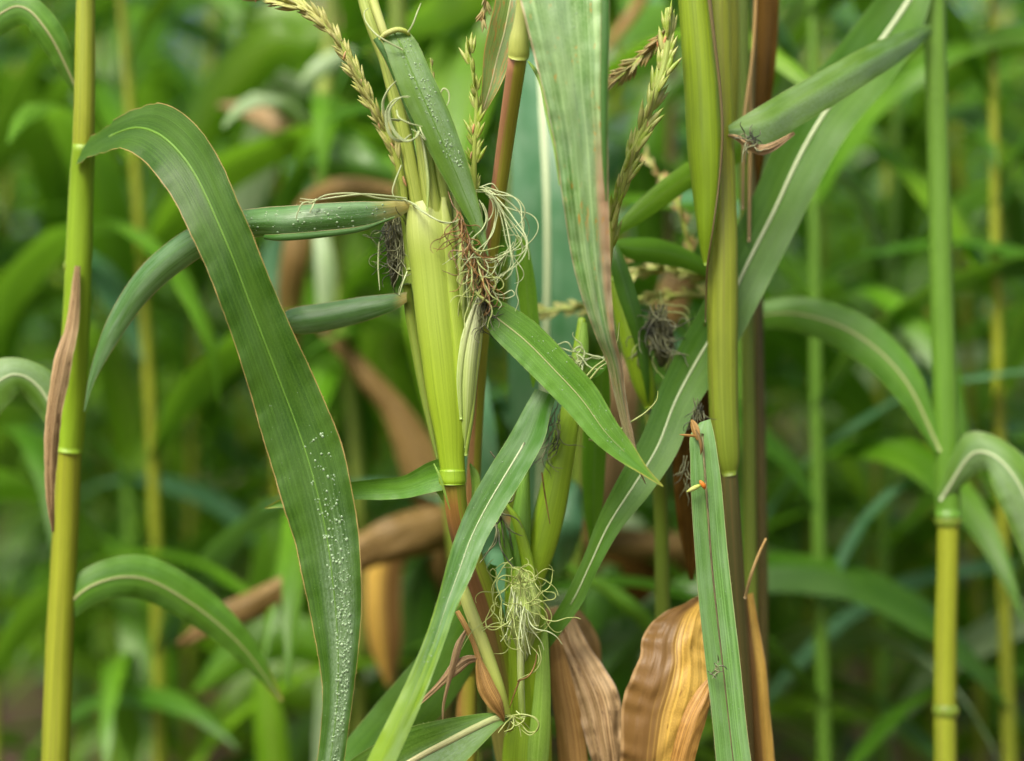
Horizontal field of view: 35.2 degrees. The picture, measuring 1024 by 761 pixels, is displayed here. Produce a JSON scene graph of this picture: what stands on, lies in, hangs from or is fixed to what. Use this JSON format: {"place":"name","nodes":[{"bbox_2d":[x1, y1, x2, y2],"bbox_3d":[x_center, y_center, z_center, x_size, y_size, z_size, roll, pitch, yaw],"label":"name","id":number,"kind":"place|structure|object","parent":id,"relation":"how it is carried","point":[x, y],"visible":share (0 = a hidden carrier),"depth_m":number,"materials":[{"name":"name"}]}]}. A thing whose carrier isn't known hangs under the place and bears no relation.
{"place":"outdoors","nodes":[
{"label":"outdoors","id":0,"kind":"place"},
{"bbox_2d":[0,384,1023,760],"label":"ground","id":1,"kind":"structure","parent":0,"point":[12,714],"depth_m":5.81,"materials":[{"name":"soil"}]},
{"bbox_2d":[0,0,97,632],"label":"corn plant","id":2,"kind":"object","parent":1,"relation":"on","point":[11,338],"visible":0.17,"depth_m":3.16,"materials":[{"name":"green plant"}]},
{"bbox_2d":[0,407,118,473],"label":"corn plant","id":3,"kind":"object","parent":1,"relation":"on","point":[8,415],"visible":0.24,"depth_m":2.92,"materials":[{"name":"green plant"}]},
{"bbox_2d":[0,101,166,626],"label":"corn plant","id":4,"kind":"object","parent":1,"relation":"on","point":[19,174],"visible":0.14,"depth_m":4.28,"materials":[{"name":"green plant"}]},
{"bbox_2d":[13,158,165,713],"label":"corn plant","id":5,"kind":"object","parent":1,"relation":"on","point":[25,688],"visible":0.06,"depth_m":5.80,"materials":[{"name":"green plant"}]},
{"bbox_2d":[0,38,192,757],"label":"corn plant","id":6,"kind":"object","parent":1,"relation":"on","point":[11,154],"visible":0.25,"depth_m":3.15,"materials":[{"name":"green plant"}]},
{"bbox_2d":[0,94,200,626],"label":"corn plant","id":7,"kind":"object","parent":1,"relation":"on","point":[29,202],"visible":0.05,"depth_m":5.05,"materials":[{"name":"green plant"}]},
{"bbox_2d":[0,69,206,682],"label":"corn plant","id":8,"kind":"object","parent":1,"relation":"on","point":[50,345],"visible":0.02,"depth_m":4.47,"materials":[{"name":"green plant"}]},
{"bbox_2d":[2,6,205,760],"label":"corn plant","id":9,"kind":"object","parent":1,"relation":"on","point":[14,577],"depth_m":5.22,"materials":[{"name":"green plant"}]},
{"bbox_2d":[8,44,213,572],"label":"corn plant","id":10,"kind":"object","parent":1,"relation":"on","point":[37,565],"visible":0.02,"depth_m":5.74,"materials":[{"name":"green plant"}]},
{"bbox_2d":[11,7,236,749],"bbox_3d":[-1.254,-0.008,4.380,0.482,2.695,1.446,0,0,35],"label":"corn plant","id":11,"kind":"object","parent":1,"relation":"on","point":[32,224],"visible":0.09,"depth_m":4.35,"materials":[{"name":"green plant"}]},
{"bbox_2d":[0,0,251,760],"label":"corn plant","id":12,"kind":"object","parent":1,"relation":"on","point":[122,735],"visible":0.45,"depth_m":2.64,"materials":[{"name":"green plant"}]},
{"bbox_2d":[0,0,262,760],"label":"corn plant","id":13,"kind":"object","parent":1,"relation":"on","point":[47,167],"visible":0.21,"depth_m":3.16,"materials":[{"name":"green plant"}]},
{"bbox_2d":[0,103,265,691],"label":"corn plant","id":14,"kind":"object","parent":1,"relation":"on","point":[13,537],"visible":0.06,"depth_m":3.78,"materials":[{"name":"green plant"}]},
{"bbox_2d":[14,190,260,688],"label":"corn plant","id":15,"kind":"object","parent":1,"relation":"on","point":[99,508],"visible":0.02,"depth_m":5.92,"materials":[{"name":"green plant"}]},
{"bbox_2d":[0,0,282,760],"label":"corn plant","id":16,"kind":"object","parent":1,"relation":"on","point":[30,267],"visible":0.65,"depth_m":2.45,"materials":[{"name":"green plant"}]},
{"bbox_2d":[0,0,314,747],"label":"corn plant","id":17,"kind":"object","parent":1,"relation":"on","point":[171,93],"visible":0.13,"depth_m":3.67,"materials":[{"name":"green plant"}]},
{"bbox_2d":[0,0,323,760],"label":"corn plant","id":18,"kind":"object","parent":1,"relation":"on","point":[145,95],"visible":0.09,"depth_m":3.78,"materials":[{"name":"green plant"}]},
{"bbox_2d":[87,10,243,760],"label":"corn plant","id":19,"kind":"object","parent":1,"relation":"on","point":[171,530],"visible":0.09,"depth_m":4.33,"materials":[{"name":"green plant"}]},
{"bbox_2d":[21,162,314,750],"bbox_3d":[-1.106,0.136,5.128,1.256,2.284,0.403,0,0,6],"label":"corn plant","id":20,"kind":"object","parent":1,"relation":"on","point":[152,181],"visible":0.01,"depth_m":5.11,"materials":[{"name":"green plant"}]},
{"bbox_2d":[0,0,361,760],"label":"corn plant","id":21,"kind":"object","parent":1,"relation":"on","point":[172,148],"visible":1,"depth_m":1.62,"materials":[{"name":"green plant"}]},
{"bbox_2d":[302,432,352,760],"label":"dew","id":22,"kind":"object","parent":21,"relation":"on","point":[338,616],"visible":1,"depth_m":1.56,"materials":[{"name":"clear liquid"}]},
{"bbox_2d":[143,203,239,697],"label":"corn plant","id":23,"kind":"object","parent":1,"relation":"on","point":[210,478],"visible":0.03,"depth_m":5.88,"materials":[{"name":"green plant"}]},
{"bbox_2d":[22,24,403,759],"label":"corn plant","id":24,"kind":"object","parent":1,"relation":"on","point":[174,502],"visible":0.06,"depth_m":4.34,"materials":[{"name":"green plant"}]},
{"bbox_2d":[183,47,265,551],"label":"corn plant","id":25,"kind":"object","parent":1,"relation":"on","point":[239,422],"visible":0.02,"depth_m":4.99,"materials":[{"name":"green plant"}]},
{"bbox_2d":[0,5,450,760],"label":"corn plant","id":26,"kind":"object","parent":1,"relation":"on","point":[178,337],"visible":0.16,"depth_m":3.08,"materials":[{"name":"green plant"}]},
{"bbox_2d":[0,179,455,710],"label":"corn plant","id":27,"kind":"object","parent":1,"relation":"on","point":[241,554],"visible":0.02,"depth_m":3.69,"materials":[{"name":"green plant"}]},
{"bbox_2d":[0,0,495,760],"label":"corn plant","id":28,"kind":"object","parent":1,"relation":"on","point":[198,32],"visible":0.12,"depth_m":3.12,"materials":[{"name":"green plant"}]},
{"bbox_2d":[200,172,313,478],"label":"corn plant","id":29,"kind":"object","parent":1,"relation":"on","point":[201,341],"visible":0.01,"depth_m":5.45,"materials":[{"name":"green plant"}]},
{"bbox_2d":[15,0,510,717],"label":"corn plant","id":30,"kind":"object","parent":1,"relation":"on","point":[227,510],"visible":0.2,"depth_m":2.67,"materials":[{"name":"green plant"}]},
{"bbox_2d":[0,0,556,760],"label":"corn plant","id":31,"kind":"object","parent":1,"relation":"on","point":[146,632],"visible":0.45,"depth_m":2.40,"materials":[{"name":"green plant"}]},
{"bbox_2d":[283,158,314,260],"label":"corn plant","id":32,"kind":"object","parent":1,"relation":"on","point":[287,165],"depth_m":5.80,"materials":[{"name":"green plant"}]},
{"bbox_2d":[116,47,495,575],"bbox_3d":[-0.153,0.017,3.762,1.423,2.716,0.606,0,0,-38],"label":"corn plant","id":33,"kind":"object","parent":1,"relation":"on","point":[240,414],"visible":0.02,"depth_m":3.60,"materials":[{"name":"green plant"}]},
{"bbox_2d":[167,0,448,732],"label":"corn plant","id":34,"kind":"object","parent":1,"relation":"on","point":[263,49],"visible":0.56,"depth_m":2.43,"materials":[{"name":"green plant"}]},
{"bbox_2d":[141,98,474,562],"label":"corn plant","id":35,"kind":"object","parent":1,"relation":"on","point":[158,359],"visible":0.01,"depth_m":4.37,"materials":[{"name":"green plant"}]},
{"bbox_2d":[251,53,371,501],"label":"corn plant","id":36,"kind":"object","parent":1,"relation":"on","point":[256,497],"depth_m":4.08,"materials":[{"name":"green plant"}]},
{"bbox_2d":[215,0,422,760],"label":"corn plant","id":37,"kind":"object","parent":1,"relation":"on","point":[324,110],"visible":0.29,"depth_m":2.39,"materials":[{"name":"green plant"}]},
{"bbox_2d":[84,0,662,760],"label":"corn plant","id":38,"kind":"object","parent":1,"relation":"on","point":[514,658],"visible":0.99,"depth_m":1.59,"materials":[{"name":"green plant"}]},
{"bbox_2d":[245,204,385,233],"bbox_3d":[-0.214,-0.157,1.591,0.178,0.036,0.034,0,0,12],"label":"dew","id":39,"kind":"object","parent":38,"relation":"on","point":[318,210],"visible":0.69,"depth_m":1.58,"materials":[{"name":"clear liquid"}]},
{"bbox_2d":[399,39,462,167],"bbox_3d":[-0.080,-0.269,1.562,0.065,0.127,0.010,0,0,0],"label":"dew","id":40,"kind":"object","parent":38,"relation":"attached to","point":[450,145],"visible":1,"depth_m":1.56,"materials":[{"name":"clear liquid"}]},
{"bbox_2d":[424,461,510,662],"bbox_3d":[-0.045,0.167,1.562,0.112,0.206,0.015,0,0,-35],"label":"dew","id":41,"kind":"object","parent":38,"relation":"attached to","point":[451,573],"visible":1,"depth_m":1.56,"materials":[{"name":"clear liquid"}]},
{"bbox_2d":[532,335,622,453],"bbox_3d":[0.053,0.007,1.572,0.116,0.130,0.003,0,0,10],"label":"dew","id":42,"kind":"object","parent":38,"relation":"attached to","point":[582,391],"visible":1,"depth_m":1.57,"materials":[{"name":"clear liquid"}]},
{"bbox_2d":[265,0,494,760],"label":"corn plant","id":43,"kind":"object","parent":1,"relation":"on","point":[352,152],"visible":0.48,"depth_m":2.26,"materials":[{"name":"green plant"}]},
{"bbox_2d":[222,12,550,760],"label":"corn plant","id":44,"kind":"object","parent":1,"relation":"on","point":[326,371],"visible":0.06,"depth_m":2.35,"materials":[{"name":"green plant"}]},
{"bbox_2d":[135,0,644,740],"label":"corn plant","id":45,"kind":"object","parent":1,"relation":"on","point":[381,454],"visible":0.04,"depth_m":3.22,"materials":[{"name":"green plant"}]},
{"bbox_2d":[302,170,490,513],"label":"corn plant","id":46,"kind":"object","parent":1,"relation":"on","point":[405,507],"depth_m":5.06,"materials":[{"name":"green plant"}]},
{"bbox_2d":[205,5,638,751],"bbox_3d":[-0.211,0.050,4.404,1.383,2.640,0.589,0,0,23],"label":"corn plant","id":47,"kind":"object","parent":1,"relation":"on","point":[487,379],"depth_m":4.37,"materials":[{"name":"green plant"}]},
{"bbox_2d":[176,497,685,760],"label":"corn plant","id":48,"kind":"object","parent":1,"relation":"on","point":[398,614],"visible":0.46,"depth_m":2.34,"materials":[{"name":"green plant"}]},
{"bbox_2d":[231,165,646,701],"bbox_3d":[0.026,0.094,3.782,1.324,2.468,0.442,0,0,-19],"label":"corn plant","id":49,"kind":"object","parent":1,"relation":"on","point":[485,176],"visible":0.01,"depth_m":3.75,"materials":[{"name":"green plant"}]},
{"bbox_2d":[304,35,602,760],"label":"corn plant","id":50,"kind":"object","parent":1,"relation":"on","point":[426,43],"visible":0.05,"depth_m":2.56,"materials":[{"name":"green plant"}]},
{"bbox_2d":[151,16,809,760],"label":"corn plant","id":51,"kind":"object","parent":1,"relation":"on","point":[499,374],"visible":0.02,"depth_m":3.13,"materials":[{"name":"green plant"}]},
{"bbox_2d":[0,0,1023,670],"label":"distant foliage","id":52,"kind":"object","parent":1,"relation":"on","point":[28,344],"depth_m":7.27,"materials":[{"name":"green plant"}]},
{"bbox_2d":[391,251,641,755],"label":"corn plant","id":53,"kind":"object","parent":1,"relation":"on","point":[481,704],"visible":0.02,"depth_m":5.16,"materials":[{"name":"green plant"}]},
{"bbox_2d":[465,50,587,612],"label":"corn plant","id":54,"kind":"object","parent":1,"relation":"on","point":[534,187],"visible":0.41,"depth_m":1.95,"materials":[{"name":"green plant"}]},
{"bbox_2d":[456,0,645,760],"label":"corn plant","id":55,"kind":"object","parent":1,"relation":"on","point":[575,100],"visible":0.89,"depth_m":1.52,"materials":[{"name":"green plant"}]},
{"bbox_2d":[545,577,563,606],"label":"corn plant","id":56,"kind":"object","parent":1,"relation":"on","point":[558,603],"depth_m":5.05,"materials":[{"name":"green plant"}]},
{"bbox_2d":[387,0,803,577],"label":"corn plant","id":57,"kind":"object","parent":1,"relation":"on","point":[632,99],"visible":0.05,"depth_m":3.10,"materials":[{"name":"green plant"}]},
{"bbox_2d":[388,29,808,760],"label":"corn plant","id":58,"kind":"object","parent":1,"relation":"on","point":[788,67],"visible":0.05,"depth_m":2.21,"materials":[{"name":"green plant"}]},
{"bbox_2d":[290,0,916,746],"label":"corn plant","id":59,"kind":"object","parent":1,"relation":"on","point":[616,16],"visible":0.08,"depth_m":2.58,"materials":[{"name":"green plant"}]},
{"bbox_2d":[371,7,854,513],"bbox_3d":[0.228,-0.032,3.778,1.373,2.836,0.581,0,0,-24],"label":"corn plant","id":60,"kind":"object","parent":1,"relation":"on","point":[841,13],"visible":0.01,"depth_m":3.83,"materials":[{"name":"green plant"}]},
{"bbox_2d":[566,0,696,760],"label":"corn plant","id":61,"kind":"object","parent":1,"relation":"on","point":[607,606],"visible":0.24,"depth_m":2.38,"materials":[{"name":"green plant"}]},
{"bbox_2d":[621,109,646,445],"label":"corn plant","id":62,"kind":"object","parent":1,"relation":"on","point":[642,428],"visible":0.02,"depth_m":5.17,"materials":[{"name":"green plant"}]},
{"bbox_2d":[482,100,796,757],"bbox_3d":[0.301,0.135,4.458,1.257,2.288,0.403,0,0,1],"label":"corn plant","id":63,"kind":"object","parent":1,"relation":"on","point":[548,575],"visible":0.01,"depth_m":4.54,"materials":[{"name":"green plant"}]},
{"bbox_2d":[634,75,649,324],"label":"corn plant","id":64,"kind":"object","parent":1,"relation":"on","point":[639,83],"visible":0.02,"depth_m":5.98,"materials":[{"name":"green plant"}]},
{"bbox_2d":[538,0,747,618],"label":"corn plant","id":65,"kind":"object","parent":1,"relation":"on","point":[656,256],"visible":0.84,"depth_m":1.72,"materials":[{"name":"green plant"}]},
{"bbox_2d":[365,0,1023,702],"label":"corn plant","id":66,"kind":"object","parent":1,"relation":"on","point":[853,614],"visible":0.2,"depth_m":2.32,"materials":[{"name":"green plant"}]},
{"bbox_2d":[546,71,860,600],"bbox_3d":[0.398,0.062,3.758,0.583,2.612,1.369,0,0,-17],"label":"corn plant","id":67,"kind":"object","parent":1,"relation":"on","point":[770,289],"visible":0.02,"depth_m":3.69,"materials":[{"name":"green plant"}]},
{"bbox_2d":[547,0,930,760],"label":"corn plant","id":68,"kind":"object","parent":1,"relation":"on","point":[697,658],"visible":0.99,"depth_m":1.67,"materials":[{"name":"green plant"}]},
{"bbox_2d":[687,480,705,491],"bbox_3d":[0.182,0.104,1.591,0.019,0.012,0.006,0,0,0],"label":"fallen floret","id":69,"kind":"object","parent":68,"relation":"attached to","point":[702,484],"visible":1,"depth_m":1.59,"materials":[{"name":"yellow plant"}]},
{"bbox_2d":[472,0,1023,760],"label":"corn plant","id":70,"kind":"object","parent":1,"relation":"on","point":[910,76],"visible":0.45,"depth_m":2.21,"materials":[{"name":"green plant"}]},
{"bbox_2d":[635,253,864,600],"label":"corn plant","id":71,"kind":"object","parent":1,"relation":"on","point":[799,495],"visible":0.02,"depth_m":3.84,"materials":[{"name":"green plant"}]},
{"bbox_2d":[684,155,849,703],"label":"corn plant","id":72,"kind":"object","parent":1,"relation":"on","point":[788,379],"visible":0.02,"depth_m":3.97,"materials":[{"name":"green plant"}]},
{"bbox_2d":[655,173,883,750],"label":"corn plant","id":73,"kind":"object","parent":1,"relation":"on","point":[846,194],"visible":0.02,"depth_m":5.05,"materials":[{"name":"green plant"}]},
{"bbox_2d":[677,50,870,549],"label":"corn plant","id":74,"kind":"object","parent":1,"relation":"on","point":[838,224],"visible":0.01,"depth_m":5.80,"materials":[{"name":"green plant"}]},
{"bbox_2d":[545,0,1023,760],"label":"corn plant","id":75,"kind":"object","parent":1,"relation":"on","point":[851,396],"visible":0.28,"depth_m":2.50,"materials":[{"name":"green plant"}]},
{"bbox_2d":[547,21,1023,760],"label":"corn plant","id":76,"kind":"object","parent":1,"relation":"on","point":[979,353],"visible":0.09,"depth_m":3.13,"materials":[{"name":"green plant"}]},
{"bbox_2d":[550,0,1023,754],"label":"corn plant","id":77,"kind":"object","parent":1,"relation":"on","point":[782,530],"visible":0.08,"depth_m":3.02,"materials":[{"name":"green plant"}]},
{"bbox_2d":[765,226,835,464],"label":"corn plant","id":78,"kind":"object","parent":1,"relation":"on","point":[774,424],"visible":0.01,"depth_m":5.84,"materials":[{"name":"green plant"}]},
{"bbox_2d":[613,85,996,760],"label":"corn plant","id":79,"kind":"object","parent":1,"relation":"on","point":[799,429],"visible":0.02,"depth_m":5.05,"materials":[{"name":"green plant"}]},
{"bbox_2d":[601,0,1023,760],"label":"corn plant","id":80,"kind":"object","parent":1,"relation":"on","point":[857,584],"visible":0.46,"depth_m":2.21,"materials":[{"name":"green plant"}]},
{"bbox_2d":[611,12,1023,760],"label":"corn plant","id":81,"kind":"object","parent":1,"relation":"on","point":[907,552],"visible":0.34,"depth_m":2.68,"materials":[{"name":"green plant"}]},
{"bbox_2d":[614,0,1023,717],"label":"corn plant","id":82,"kind":"object","parent":1,"relation":"on","point":[800,238],"visible":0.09,"depth_m":3.72,"materials":[{"name":"green plant"}]},
{"bbox_2d":[728,0,931,688],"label":"corn plant","id":83,"kind":"object","parent":1,"relation":"on","point":[762,125],"visible":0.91,"depth_m":1.79,"materials":[{"name":"green plant"}]},
{"bbox_2d":[639,0,1023,760],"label":"corn plant","id":84,"kind":"object","parent":1,"relation":"on","point":[979,410],"visible":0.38,"depth_m":2.69,"materials":[{"name":"green plant"}]},
{"bbox_2d":[822,53,892,705],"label":"corn plant","id":85,"kind":"object","parent":1,"relation":"on","point":[857,434],"visible":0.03,"depth_m":5.82,"materials":[{"name":"green plant"}]},
{"bbox_2d":[735,0,1023,760],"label":"corn plant","id":86,"kind":"object","parent":1,"relation":"on","point":[913,458],"visible":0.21,"depth_m":2.25,"materials":[{"name":"green plant"}]},
{"bbox_2d":[781,44,981,760],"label":"corn plant","id":87,"kind":"object","parent":1,"relation":"on","point":[859,551],"visible":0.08,"depth_m":4.50,"materials":[{"name":"green plant"}]},
{"bbox_2d":[763,0,1023,760],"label":"corn plant","id":88,"kind":"object","parent":1,"relation":"on","point":[879,352],"visible":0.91,"depth_m":1.86,"materials":[{"name":"green plant"}]},
{"bbox_2d":[767,15,1020,760],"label":"corn plant","id":89,"kind":"object","parent":1,"relation":"on","point":[794,605],"visible":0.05,"depth_m":4.42,"materials":[{"name":"green plant"}]},
{"bbox_2d":[765,0,1023,760],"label":"corn plant","id":90,"kind":"object","parent":1,"relation":"on","point":[977,298],"visible":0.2,"depth_m":3.06,"materials":[{"name":"green plant"}]},
{"bbox_2d":[879,165,910,667],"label":"corn plant","id":91,"kind":"object","parent":1,"relation":"on","point":[881,171],"depth_m":6.09,"materials":[{"name":"green plant"}]},
{"bbox_2d":[767,0,1023,741],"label":"corn plant","id":92,"kind":"object","parent":1,"relation":"on","point":[873,164],"visible":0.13,"depth_m":3.17,"materials":[{"name":"green plant"}]},
{"bbox_2d":[772,0,1023,760],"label":"corn plant","id":93,"kind":"object","parent":1,"relation":"on","point":[863,302],"visible":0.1,"depth_m":3.82,"materials":[{"name":"green plant"}]},
{"bbox_2d":[774,28,1023,760],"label":"corn plant","id":94,"kind":"object","parent":1,"relation":"on","point":[923,709],"visible":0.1,"depth_m":3.18,"materials":[{"name":"green plant"}]},
{"bbox_2d":[824,174,979,738],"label":"corn plant","id":95,"kind":"object","parent":1,"relation":"on","point":[879,188],"visible":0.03,"depth_m":5.05,"materials":[{"name":"green plant"}]},
{"bbox_2d":[807,3,1012,666],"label":"corn plant","id":96,"kind":"object","parent":1,"relation":"on","point":[984,105],"visible":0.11,"depth_m":4.42,"materials":[{"name":"green plant"}]},
{"bbox_2d":[840,127,981,760],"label":"corn plant","id":97,"kind":"object","parent":1,"relation":"on","point":[921,591],"visible":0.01,"depth_m":5.12,"materials":[{"name":"green plant"}]},
{"bbox_2d":[842,56,1023,760],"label":"corn plant","id":98,"kind":"object","parent":1,"relation":"on","point":[1012,219],"visible":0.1,"depth_m":3.72,"materials":[{"name":"green plant"}]},
{"bbox_2d":[863,82,1023,688],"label":"corn plant","id":99,"kind":"object","parent":1,"relation":"on","point":[1018,102],"visible":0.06,"depth_m":3.75,"materials":[{"name":"green plant"}]},
{"bbox_2d":[952,212,997,610],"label":"corn plant","id":100,"kind":"object","parent":1,"relation":"on","point":[981,216],"visible":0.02,"depth_m":5.11,"materials":[{"name":"green plant"}]},
{"bbox_2d":[970,167,991,700],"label":"corn plant","id":101,"kind":"object","parent":1,"relation":"on","point":[976,169],"visible":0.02,"depth_m":5.53,"materials":[{"name":"green plant"}]},
{"bbox_2d":[956,0,1021,760],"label":"corn plant","id":102,"kind":"object","parent":1,"relation":"on","point":[1010,109],"visible":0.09,"depth_m":5.08,"materials":[{"name":"green plant"}]},
{"bbox_2d":[962,176,1017,417],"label":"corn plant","id":103,"kind":"object","parent":1,"relation":"on","point":[1010,326],"visible":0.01,"depth_m":5.79,"materials":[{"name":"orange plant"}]},
{"bbox_2d":[988,55,1021,232],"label":"corn plant","id":104,"kind":"object","parent":1,"relation":"on","point":[1015,65],"visible":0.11,"depth_m":4.00,"materials":[{"name":"green plant"}]},
{"bbox_2d":[6,0,1017,374],"label":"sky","id":105,"kind":"structure","parent":0,"point":[22,227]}
]}

